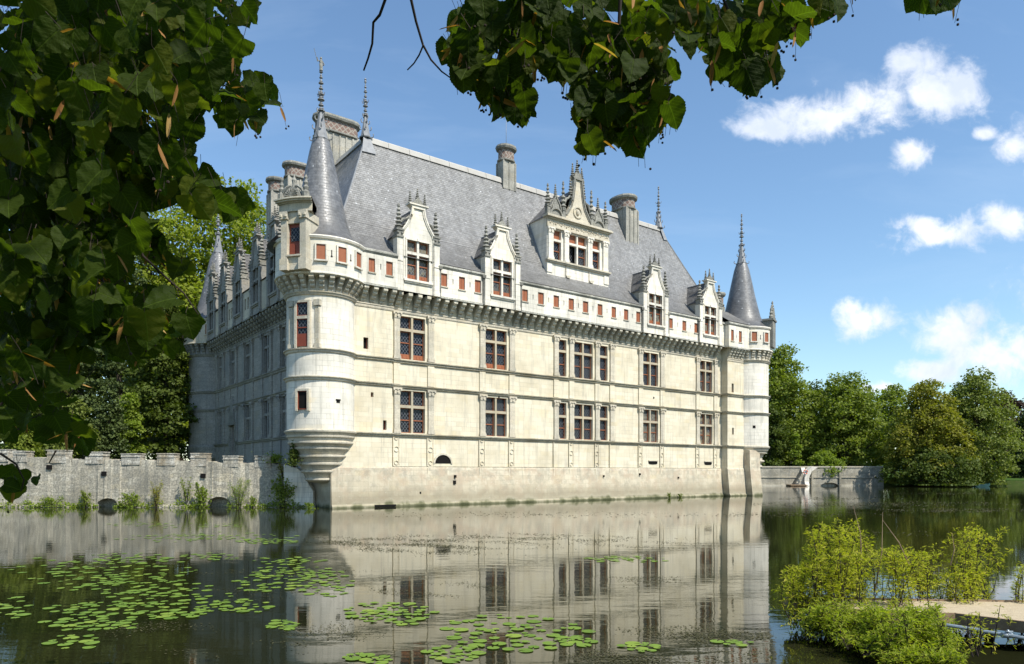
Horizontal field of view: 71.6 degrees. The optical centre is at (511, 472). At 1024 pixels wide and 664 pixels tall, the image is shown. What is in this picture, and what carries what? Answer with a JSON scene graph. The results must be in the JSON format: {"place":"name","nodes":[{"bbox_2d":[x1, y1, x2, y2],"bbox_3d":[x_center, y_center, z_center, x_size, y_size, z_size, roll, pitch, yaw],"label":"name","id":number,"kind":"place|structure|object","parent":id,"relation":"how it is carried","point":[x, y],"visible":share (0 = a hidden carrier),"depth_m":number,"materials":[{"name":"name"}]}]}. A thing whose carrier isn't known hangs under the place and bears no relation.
{"place":"outdoors","nodes":[
{"label":"outdoors","id":0,"kind":"place"},
{"bbox_2d":[0,486,1023,663],"bbox_3d":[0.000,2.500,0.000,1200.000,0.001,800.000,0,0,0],"label":"water","id":1,"kind":"structure","parent":0,"point":[721,582],"depth_m":17.56,"materials":[{"name":"green liquid"}]},
{"bbox_2d":[14,613,30,615],"bbox_3d":[-8.551,2.482,12.405,0.257,0.005,0.241,0,0,28],"label":"lily pad","id":2,"kind":"object","parent":1,"relation":"on","point":[22,614],"visible":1,"depth_m":12.40,"materials":[{"name":"green plant"}]},
{"bbox_2d":[41,641,57,644],"bbox_3d":[-6.739,2.481,10.341,0.218,0.004,0.204,0,0,35],"label":"lily pad","id":3,"kind":"object","parent":1,"relation":"on","point":[49,642],"visible":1,"depth_m":10.36,"materials":[{"name":"green plant"}]},
{"bbox_2d":[49,624,63,626],"bbox_3d":[-7.438,2.490,11.571,0.232,0.004,0.220,0,0,23],"label":"lily pad","id":4,"kind":"object","parent":1,"relation":"on","point":[53,625],"visible":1,"depth_m":11.56,"materials":[{"name":"green plant"}]},
{"bbox_2d":[53,620,68,622],"bbox_3d":[-7.491,2.481,11.788,0.228,0.004,0.216,0,0,23],"label":"lily pad","id":5,"kind":"object","parent":1,"relation":"on","point":[61,621],"visible":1,"depth_m":11.82,"materials":[{"name":"green plant"}]},
{"bbox_2d":[63,636,78,638],"bbox_3d":[-6.633,2.485,10.681,0.216,0.004,0.201,0,0,-15],"label":"lily pad","id":6,"kind":"object","parent":1,"relation":"on","point":[72,637],"visible":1,"depth_m":10.69,"materials":[{"name":"green plant"}]},
{"bbox_2d":[78,639,93,642],"bbox_3d":[-6.290,2.487,10.479,0.192,0.004,0.206,0,0,27],"label":"lily pad","id":7,"kind":"object","parent":1,"relation":"on","point":[82,641],"visible":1,"depth_m":10.50,"materials":[{"name":"green plant"}]},
{"bbox_2d":[84,641,99,644],"bbox_3d":[-6.135,2.483,10.351,0.206,0.004,0.217,0,0,-10],"label":"lily pad","id":8,"kind":"object","parent":1,"relation":"on","point":[91,642],"visible":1,"depth_m":10.37,"materials":[{"name":"green plant"}]},
{"bbox_2d":[0,494,305,507],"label":"waterside weeds","id":9,"kind":"object","parent":1,"relation":"in","point":[73,505],"visible":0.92,"depth_m":50.73,"materials":[{"name":"green plant"}]},
{"bbox_2d":[0,449,315,507],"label":"curtain wall","id":10,"kind":"structure","parent":1,"relation":"in","point":[103,479],"depth_m":51.15,"materials":[{"name":"stone"}]},
{"bbox_2d":[39,495,67,507],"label":"wall plant","id":11,"kind":"object","parent":10,"relation":"attached to","point":[49,501],"depth_m":50.59,"materials":[{"name":"green plant"}]},
{"bbox_2d":[79,490,93,507],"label":"wall plant","id":12,"kind":"object","parent":10,"relation":"attached to","point":[85,498],"depth_m":50.59,"materials":[{"name":"green plant"}]},
{"bbox_2d":[120,491,142,507],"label":"wall plant","id":13,"kind":"object","parent":10,"relation":"attached to","point":[133,499],"depth_m":50.63,"materials":[{"name":"green plant"}]},
{"bbox_2d":[147,480,162,507],"bbox_3d":[-25.457,1.520,50.673,1.282,2.067,0.761,0,0,12],"label":"wall plant","id":14,"kind":"object","parent":10,"relation":"attached to","point":[156,491],"depth_m":50.63,"materials":[{"name":"green plant"}]},
{"bbox_2d":[179,477,192,502],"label":"wall plant","id":15,"kind":"object","parent":10,"relation":"attached to","point":[184,489],"depth_m":50.63,"materials":[{"name":"green plant"}]},
{"bbox_2d":[192,482,211,506],"bbox_3d":[-22.119,1.542,50.583,1.358,1.822,0.840,0,0,0],"label":"shrub","id":16,"kind":"object","parent":10,"relation":"attached to","point":[198,495],"visible":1,"depth_m":50.58,"materials":[{"name":"green plant"}]},
{"bbox_2d":[226,478,250,507],"bbox_3d":[-19.482,1.452,50.663,2.292,2.205,1.335,0,0,0],"label":"shrub","id":17,"kind":"object","parent":10,"relation":"attached to","point":[238,490],"visible":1,"depth_m":50.63,"materials":[{"name":"green plant"}]},
{"bbox_2d":[249,495,256,507],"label":"wall plant","id":18,"kind":"object","parent":10,"relation":"attached to","point":[252,499],"depth_m":50.66,"materials":[{"name":"green plant"}]},
{"bbox_2d":[261,451,287,462],"bbox_3d":[-17.352,-1.062,51.431,3.028,1.046,1.485,0,0,25],"label":"ivy growth","id":19,"kind":"object","parent":10,"relation":"attached to","point":[275,458],"visible":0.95,"depth_m":51.17,"materials":[{"name":"green plant"}]},
{"bbox_2d":[266,472,296,507],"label":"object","id":20,"kind":"object","parent":10,"relation":"attached to","point":[279,488],"visible":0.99,"depth_m":50.56,"materials":[{"name":"green plant"}]},
{"bbox_2d":[276,461,290,478],"bbox_3d":[-16.488,-0.209,51.140,1.323,1.330,0.726,0,0,0],"label":"ivy growth","id":21,"kind":"object","parent":10,"relation":"attached to","point":[281,471],"visible":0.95,"depth_m":51.08,"materials":[{"name":"green plant"}]},
{"bbox_2d":[155,615,169,617],"bbox_3d":[-6.014,2.478,12.220,0.227,0.004,0.244,0,0,37],"label":"lily pad","id":22,"kind":"object","parent":1,"relation":"on","point":[161,616],"visible":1,"depth_m":12.22,"materials":[{"name":"green plant"}]},
{"bbox_2d":[304,502,318,508],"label":"wall plant","id":23,"kind":"object","parent":1,"relation":"in","point":[308,504],"depth_m":49.22,"materials":[{"name":"green plant"}]},
{"bbox_2d":[9,522,753,663],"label":"lily pads","id":24,"kind":"object","parent":1,"relation":"on","point":[470,647],"visible":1,"depth_m":11.94,"materials":[{"name":"green plant"}]},
{"bbox_2d":[1,510,776,663],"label":"floating weed","id":25,"kind":"object","parent":1,"relation":"on","point":[616,661],"visible":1,"depth_m":11.38,"materials":[{"name":"green plant"}]},
{"bbox_2d":[183,49,776,508],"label":"chateau","id":26,"kind":"structure","parent":1,"relation":"on","point":[389,325],"depth_m":59.91,"materials":[{"name":"stone"}]},
{"bbox_2d":[220,357,221,385],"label":"window","id":27,"kind":"structure","parent":26,"relation":"in","point":[221,357],"depth_m":71.43,"materials":[{"name":"grey glass"}]},
{"bbox_2d":[220,413,221,440],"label":"window","id":28,"kind":"structure","parent":26,"relation":"in","point":[221,413],"depth_m":71.43,"materials":[{"name":"grey glass"}]},
{"bbox_2d":[232,352,234,379],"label":"window","id":29,"kind":"structure","parent":26,"relation":"in","point":[233,361],"depth_m":67.90,"materials":[{"name":"grey glass"}]},
{"bbox_2d":[246,344,249,378],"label":"window","id":30,"kind":"structure","parent":26,"relation":"in","point":[248,355],"depth_m":64.11,"materials":[{"name":"grey glass"}]},
{"bbox_2d":[246,405,249,437],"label":"window","id":31,"kind":"structure","parent":26,"relation":"in","point":[247,418],"depth_m":64.11,"materials":[{"name":"grey glass"}]},
{"bbox_2d":[264,335,268,371],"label":"window","id":32,"kind":"structure","parent":26,"relation":"in","point":[266,347],"depth_m":60.11,"materials":[{"name":"grey glass"}]},
{"bbox_2d":[264,401,268,437],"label":"window","id":33,"kind":"structure","parent":26,"relation":"in","point":[267,414],"depth_m":60.11,"materials":[{"name":"grey glass"}]},
{"bbox_2d":[283,326,285,362],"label":"window","id":34,"kind":"structure","parent":26,"relation":"in","point":[284,340],"depth_m":56.59,"materials":[{"name":"grey glass"}]},
{"bbox_2d":[283,396,285,429],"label":"window","id":35,"kind":"structure","parent":26,"relation":"in","point":[284,411],"depth_m":56.59,"materials":[{"name":"grey glass"}]},
{"bbox_2d":[285,440,303,466],"bbox_3d":[-14.873,-1.314,48.578,1.352,1.934,0.727,0,0,0],"label":"dark ivy","id":36,"kind":"object","parent":26,"relation":"attached to","point":[293,454],"visible":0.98,"depth_m":48.49,"materials":[{"name":"green plant"}]},
{"bbox_2d":[400,317,424,360],"bbox_3d":[-7.602,-10.060,53.487,2.180,3.200,0.310,0,0,-37],"label":"window","id":37,"kind":"structure","parent":26,"relation":"in","point":[411,329],"depth_m":53.46,"materials":[{"name":"blue glass"}]},
{"bbox_2d":[400,391,424,433],"bbox_3d":[-7.601,-4.540,53.489,2.180,3.160,0.310,0,0,-37],"label":"window","id":38,"kind":"structure","parent":26,"relation":"in","point":[411,403],"depth_m":53.46,"materials":[{"name":"glass"}]},
{"bbox_2d":[435,455,450,463],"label":"cellar window","id":39,"kind":"structure","parent":26,"relation":"in","point":[443,459],"depth_m":54.94,"materials":[{"name":"black glass"}]},
{"bbox_2d":[486,329,505,369],"bbox_3d":[-1.412,-10.060,58.152,2.160,3.200,0.310,0,0,-37],"label":"window","id":40,"kind":"structure","parent":26,"relation":"in","point":[495,340],"depth_m":58.15,"materials":[{"name":"blue glass"}]},
{"bbox_2d":[486,397,505,436],"bbox_3d":[-1.413,-4.540,58.150,2.160,3.160,0.310,0,0,-37],"label":"window","id":41,"kind":"structure","parent":26,"relation":"in","point":[495,407],"depth_m":58.15,"materials":[{"name":"glass"}]},
{"bbox_2d":[559,340,565,375],"bbox_3d":[4.310,-10.060,62.469,0.940,3.200,0.300,0,0,-37],"label":"window","id":42,"kind":"structure","parent":26,"relation":"in","point":[562,351],"depth_m":62.67,"materials":[{"name":"glass"}]},
{"bbox_2d":[559,403,565,438],"bbox_3d":[4.310,-4.540,62.469,0.940,3.160,0.300,0,0,-37],"label":"window","id":43,"kind":"structure","parent":26,"relation":"in","point":[562,416],"depth_m":62.67,"materials":[{"name":"glass"}]},
{"bbox_2d":[574,342,591,378],"bbox_3d":[6.302,-10.060,63.963,2.320,3.200,0.310,0,0,-37],"label":"window","id":44,"kind":"structure","parent":26,"relation":"in","point":[582,352],"depth_m":63.94,"materials":[{"name":"glass"}]},
{"bbox_2d":[574,404,591,439],"bbox_3d":[6.302,-4.540,63.963,2.320,3.160,0.310,0,0,-37],"label":"window","id":45,"kind":"structure","parent":26,"relation":"in","point":[582,413],"depth_m":63.94,"materials":[{"name":"glass"}]},
{"bbox_2d":[600,346,606,380],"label":"window","id":46,"kind":"structure","parent":26,"relation":"in","point":[603,357],"depth_m":65.68,"materials":[{"name":"glass"}]},
{"bbox_2d":[600,406,606,439],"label":"window","id":47,"kind":"structure","parent":26,"relation":"in","point":[603,418],"depth_m":65.68,"materials":[{"name":"glass"}]},
{"bbox_2d":[643,353,657,385],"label":"window","id":48,"kind":"structure","parent":26,"relation":"in","point":[649,360],"depth_m":69.27,"materials":[{"name":"red paint"}]},
{"bbox_2d":[643,410,657,441],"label":"window","id":49,"kind":"structure","parent":26,"relation":"in","point":[649,416],"depth_m":69.27,"materials":[{"name":"red paint"}]},
{"bbox_2d":[700,361,711,391],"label":"window","id":50,"kind":"structure","parent":26,"relation":"in","point":[705,367],"depth_m":74.44,"materials":[{"name":"red paint"}]},
{"bbox_2d":[700,414,711,443],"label":"window","id":51,"kind":"structure","parent":26,"relation":"in","point":[705,420],"depth_m":74.44,"materials":[{"name":"red paint"}]},
{"bbox_2d":[785,484,807,485],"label":"landing stage","id":52,"kind":"object","parent":1,"relation":"in","point":[796,484],"visible":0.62,"depth_m":131.35,"materials":[{"name":"beige wood"}]},
{"bbox_2d":[760,466,883,485],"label":"garden wall","id":53,"kind":"structure","parent":1,"relation":"in","point":[815,476],"depth_m":133.18,"materials":[{"name":"stone"}]},
{"bbox_2d":[715,492,1023,535],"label":"scum streaks","id":54,"kind":"object","parent":1,"relation":"on","point":[897,509],"visible":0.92,"depth_m":49.01,"materials":[{"name":"green plant"}]},
{"bbox_2d":[785,594,974,663],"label":"willow shrub","id":55,"kind":"object","parent":1,"relation":"on","point":[877,630],"visible":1,"depth_m":9.43,"materials":[{"name":"green plant"}]},
{"bbox_2d":[784,597,1023,632],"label":"landing platform","id":56,"kind":"structure","parent":1,"relation":"in","point":[1013,610],"depth_m":10.77,"materials":[{"name":"beige wood"}]},
{"bbox_2d":[771,516,861,629],"bbox_3d":[4.959,1.579,11.390,1.256,1.755,2.150,0,0,32],"label":"willow shrub","id":57,"kind":"object","parent":56,"relation":"on","point":[795,594],"visible":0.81,"depth_m":11.14,"materials":[{"name":"green plant"}]},
{"bbox_2d":[817,524,945,614],"bbox_3d":[5.918,1.597,11.416,2.429,1.485,1.781,0,0,0],"label":"willow shrub","id":58,"kind":"object","parent":56,"relation":"on","point":[892,560],"visible":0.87,"depth_m":11.12,"materials":[{"name":"green plant"}]},
{"bbox_2d":[853,507,954,590],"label":"dead canes","id":59,"kind":"object","parent":58,"relation":"in","point":[881,546],"visible":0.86,"depth_m":11.30,"materials":[{"name":"brown plant"}]},
{"bbox_2d":[917,522,1013,603],"bbox_3d":[7.514,1.638,11.852,1.176,1.608,1.945,0,0,44],"label":"willow shrub","id":60,"kind":"object","parent":56,"relation":"on","point":[971,592],"visible":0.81,"depth_m":11.70,"materials":[{"name":"green plant"}]},
{"bbox_2d":[973,483,989,486],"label":"rowing boat","id":61,"kind":"object","parent":1,"relation":"on","point":[984,485],"visible":0.64,"depth_m":126.40,"materials":[{"name":"teal paint"}]},
{"bbox_2d":[956,605,1019,656],"bbox_3d":[5.462,1.810,8.165,1.436,0.632,0.432,0,0,-40],"label":"reed spray","id":62,"kind":"object","parent":1,"relation":"on","point":[979,641],"visible":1,"depth_m":7.84,"materials":[{"name":"green plant"}]},
{"bbox_2d":[1009,561,1023,602],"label":"reed spray","id":63,"kind":"object","parent":1,"relation":"on","point":[1019,579],"visible":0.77,"depth_m":11.36,"materials":[{"name":"green plant"}]},
{"bbox_2d":[0,0,1023,460],"label":"sky","id":64,"kind":"structure","parent":0,"point":[878,192],"materials":[{"name":"blue"}]},
{"bbox_2d":[786,465,1023,479],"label":"lawn","id":65,"kind":"structure","parent":0,"point":[1011,478],"depth_m":138.33,"materials":[{"name":"green plant"}]},
{"bbox_2d":[791,379,840,452],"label":"background tree","id":66,"kind":"object","parent":65,"relation":"on","point":[814,387],"visible":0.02,"depth_m":167.12,"materials":[{"name":"green plant"}]},
{"bbox_2d":[865,383,918,478],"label":"background tree","id":67,"kind":"object","parent":65,"relation":"on","point":[892,392],"visible":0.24,"depth_m":163.02,"materials":[{"name":"green plant"}]},
{"bbox_2d":[884,479,1023,485],"bbox_3d":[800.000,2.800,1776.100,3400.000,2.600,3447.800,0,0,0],"label":"bank","id":68,"kind":"structure","parent":0,"point":[1015,482],"depth_m":130.54,"materials":[{"name":"green plant"}]},
{"bbox_2d":[0,429,46,456],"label":"broadleaf shrub","id":69,"kind":"object","parent":68,"relation":"on","point":[25,443],"visible":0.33,"depth_m":61.58,"materials":[{"name":"green plant"}]},
{"bbox_2d":[0,377,48,455],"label":"shaded tree","id":70,"kind":"object","parent":68,"relation":"on","point":[37,411],"visible":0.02,"depth_m":72.29,"materials":[{"name":"green plant"}]},
{"bbox_2d":[7,301,111,417],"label":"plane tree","id":71,"kind":"object","parent":68,"relation":"on","point":[22,308],"depth_m":102.75,"materials":[{"name":"green plant"}]},
{"bbox_2d":[44,396,100,458],"bbox_3d":[-38.148,-2.303,62.031,4.318,8.815,3.726,0,0,0],"label":"broadleaf shrub","id":72,"kind":"object","parent":68,"relation":"on","point":[78,403],"visible":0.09,"depth_m":61.94,"materials":[{"name":"green plant"}]},
{"bbox_2d":[42,340,134,458],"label":"shaded tree","id":73,"kind":"object","parent":68,"relation":"on","point":[81,390],"visible":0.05,"depth_m":82.79,"materials":[{"name":"green plant"}]},
{"bbox_2d":[88,377,132,458],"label":"cypress tree","id":74,"kind":"object","parent":68,"relation":"on","point":[109,430],"visible":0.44,"depth_m":65.45,"materials":[{"name":"green plant"}]},
{"bbox_2d":[41,255,186,451],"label":"cedar tree","id":75,"kind":"object","parent":68,"relation":"on","point":[117,368],"visible":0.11,"depth_m":78.63,"materials":[{"name":"green plant"}]},
{"bbox_2d":[116,392,150,458],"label":"broadleaf shrub","id":76,"kind":"object","parent":68,"relation":"on","point":[132,418],"visible":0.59,"depth_m":69.78,"materials":[{"name":"green plant"}]},
{"bbox_2d":[79,204,207,459],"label":"plane tree","id":77,"kind":"object","parent":68,"relation":"on","point":[173,235],"visible":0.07,"depth_m":86.83,"materials":[{"name":"green plant"}]},
{"bbox_2d":[120,306,199,459],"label":"shaded tree","id":78,"kind":"object","parent":68,"relation":"on","point":[150,392],"visible":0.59,"depth_m":72.42,"materials":[{"name":"green plant"}]},
{"bbox_2d":[153,175,265,444],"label":"plane tree","id":79,"kind":"object","parent":68,"relation":"on","point":[239,227],"visible":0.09,"depth_m":92.02,"materials":[{"name":"green plant"}]},
{"bbox_2d":[761,404,791,465],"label":"tree","id":80,"kind":"object","parent":68,"relation":"on","point":[777,430],"visible":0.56,"depth_m":137.33,"materials":[{"name":"green plant"}]},
{"bbox_2d":[764,341,826,465],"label":"tall lime tree","id":81,"kind":"object","parent":68,"relation":"on","point":[785,386],"visible":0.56,"depth_m":142.50,"materials":[{"name":"green plant"}]},
{"bbox_2d":[788,433,804,465],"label":"climbing bush","id":82,"kind":"object","parent":68,"relation":"on","point":[795,450],"visible":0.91,"depth_m":135.97,"materials":[{"name":"green plant"}]},
{"bbox_2d":[807,449,847,477],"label":"round bush","id":83,"kind":"object","parent":68,"relation":"on","point":[825,458],"visible":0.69,"depth_m":134.29,"materials":[{"name":"green plant"}]},
{"bbox_2d":[797,370,904,479],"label":"ash tree","id":84,"kind":"object","parent":68,"relation":"on","point":[851,405],"visible":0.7,"depth_m":139.95,"materials":[{"name":"green plant"}]},
{"bbox_2d":[857,384,880,465],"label":"pine tree","id":85,"kind":"object","parent":68,"relation":"on","point":[869,386],"visible":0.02,"depth_m":168.75,"materials":[{"name":"green plant"}]},
{"bbox_2d":[875,378,981,483],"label":"yellowing tree","id":86,"kind":"object","parent":68,"relation":"on","point":[932,429],"visible":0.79,"depth_m":128.44,"materials":[{"name":"green plant"}]},
{"bbox_2d":[875,442,982,485],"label":"bush","id":87,"kind":"object","parent":68,"relation":"on","point":[951,472],"visible":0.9,"depth_m":124.75,"materials":[{"name":"green plant"}]},
{"bbox_2d":[936,365,1023,484],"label":"willow tree","id":88,"kind":"object","parent":68,"relation":"on","point":[983,395],"visible":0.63,"depth_m":129.96,"materials":[{"name":"green plant"}]},
{"bbox_2d":[981,390,1023,475],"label":"copper beech","id":89,"kind":"object","parent":68,"relation":"on","point":[1019,403],"visible":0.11,"depth_m":148.24,"materials":[{"name":"plant"}]},
{"bbox_2d":[1008,398,1023,478],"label":"conifer tree","id":90,"kind":"object","parent":68,"relation":"on","point":[1020,465],"visible":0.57,"depth_m":140.36,"materials":[{"name":"green plant"}]},
{"bbox_2d":[946,623,1023,639],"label":"metal pipe","id":91,"kind":"object","parent":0,"point":[1008,634],"visible":0.93,"depth_m":8.51,"materials":[{"name":"silver metal"}]},
{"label":"near bank","id":92,"kind":"structure","parent":0,"visible":0},
{"bbox_2d":[0,0,960,512],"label":"linden tree","id":93,"kind":"object","parent":92,"relation":"on","point":[94,168],"visible":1,"depth_m":2.39,"materials":[{"name":"green plant"}]}
]}

